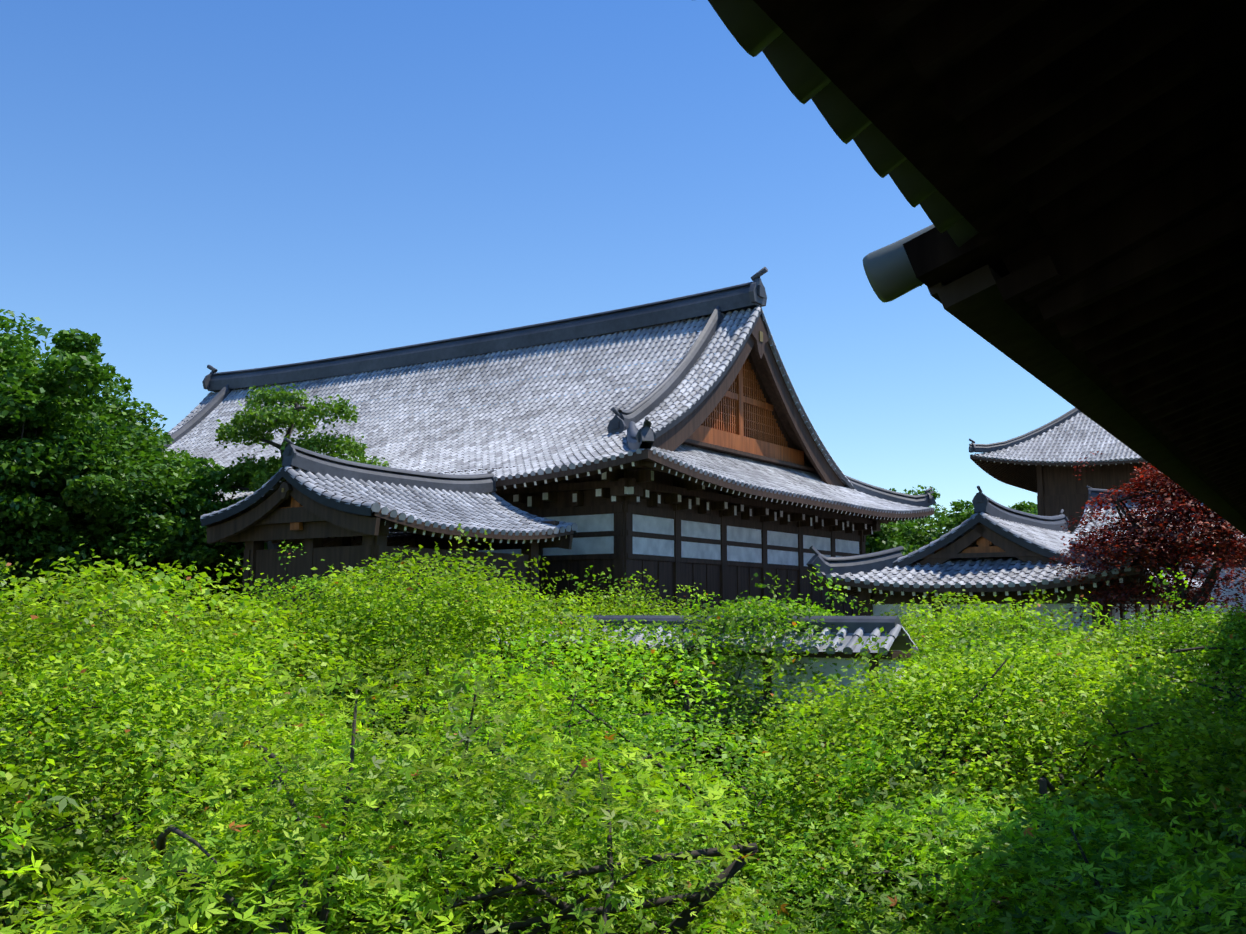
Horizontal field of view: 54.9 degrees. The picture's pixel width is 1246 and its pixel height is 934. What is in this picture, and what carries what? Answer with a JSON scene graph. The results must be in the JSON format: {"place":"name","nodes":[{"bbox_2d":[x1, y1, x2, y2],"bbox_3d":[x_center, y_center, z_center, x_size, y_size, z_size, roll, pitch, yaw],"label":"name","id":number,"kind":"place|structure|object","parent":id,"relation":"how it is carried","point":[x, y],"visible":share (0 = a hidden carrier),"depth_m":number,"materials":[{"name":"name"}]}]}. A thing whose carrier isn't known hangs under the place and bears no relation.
{"place":"outdoors","nodes":[
{"label":"outdoors","id":0,"kind":"place"},
{"bbox_2d":[0,0,1074,532],"label":"sky","id":1,"kind":"structure","parent":0,"point":[188,186],"materials":[{"name":"blue"}]},
{"bbox_2d":[1,662,1245,933],"bbox_3d":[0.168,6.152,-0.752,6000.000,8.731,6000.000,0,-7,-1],"label":"ground","id":2,"kind":"structure","parent":0,"point":[479,824],"depth_m":21.34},
{"bbox_2d":[200,437,577,697],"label":"entrance wing","id":3,"kind":"structure","parent":2,"relation":"on","point":[353,513],"depth_m":28.97,"materials":[{"name":"grey tile"}]},
{"bbox_2d":[0,267,935,658],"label":"hall","id":4,"kind":"structure","parent":2,"relation":"on","point":[706,463],"depth_m":42.28,"materials":[{"name":"tile"}]},
{"bbox_2d":[0,560,1245,933],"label":"tree branches","id":5,"kind":"object","parent":2,"relation":"on","point":[684,916],"visible":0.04,"depth_m":10.99,"materials":[{"name":"brown plant"}]},
{"bbox_2d":[0,543,1245,933],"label":"maple leaves","id":6,"kind":"object","parent":5,"relation":"attached to","point":[130,739],"visible":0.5,"depth_m":11.95,"materials":[{"name":"green plant"}]},
{"bbox_2d":[0,635,1245,933],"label":"maple leaves","id":7,"kind":"object","parent":5,"relation":"attached to","point":[272,845],"visible":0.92,"depth_m":8.35,"materials":[{"name":"green plant"}]},
{"bbox_2d":[0,523,1245,933],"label":"maple leaves","id":8,"kind":"object","parent":5,"relation":"attached to","point":[372,625],"visible":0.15,"depth_m":18.96,"materials":[{"name":"green plant"}]},
{"bbox_2d":[0,376,1245,687],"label":"tree trunks","id":9,"kind":"object","parent":2,"relation":"on","point":[1212,574],"visible":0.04,"depth_m":27.83,"materials":[{"name":"brown plant"}]},
{"bbox_2d":[0,309,298,656],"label":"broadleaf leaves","id":10,"kind":"object","parent":9,"relation":"attached to","point":[107,510],"visible":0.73,"depth_m":36.25,"materials":[{"name":"green plant"}]},
{"bbox_2d":[183,383,388,510],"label":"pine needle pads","id":11,"kind":"object","parent":9,"relation":"attached to","point":[265,471],"visible":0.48,"depth_m":38.19,"materials":[{"name":"green plant"}]},
{"bbox_2d":[865,485,1037,555],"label":"distant tree leaves","id":12,"kind":"object","parent":9,"relation":"on","point":[909,535],"visible":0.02,"depth_m":121.46,"materials":[{"name":"green plant"}]},
{"bbox_2d":[1047,451,1245,637],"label":"red maple leaves","id":13,"kind":"object","parent":9,"relation":"attached to","point":[1170,499],"visible":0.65,"depth_m":27.09,"materials":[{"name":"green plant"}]},
{"bbox_2d":[488,615,917,732],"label":"boundary wall","id":14,"kind":"structure","parent":2,"relation":"on","point":[864,628],"depth_m":18.90,"materials":[{"name":"tile"}]},
{"bbox_2d":[708,0,1245,534],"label":"roof eave","id":15,"kind":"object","parent":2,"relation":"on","point":[1068,176],"depth_m":3.86,"materials":[{"name":"wood"}]},
{"bbox_2d":[806,486,1221,683],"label":"gate house","id":16,"kind":"structure","parent":2,"relation":"on","point":[989,549],"depth_m":31.77,"materials":[{"name":"tile"}]},
{"bbox_2d":[1072,486,1245,646],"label":"building","id":17,"kind":"structure","parent":2,"relation":"on","point":[1093,492],"depth_m":43.67,"materials":[{"name":"tile"}]},
{"bbox_2d":[969,408,1172,536],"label":"tower","id":18,"kind":"structure","parent":0,"point":[1041,462],"depth_m":80.64,"materials":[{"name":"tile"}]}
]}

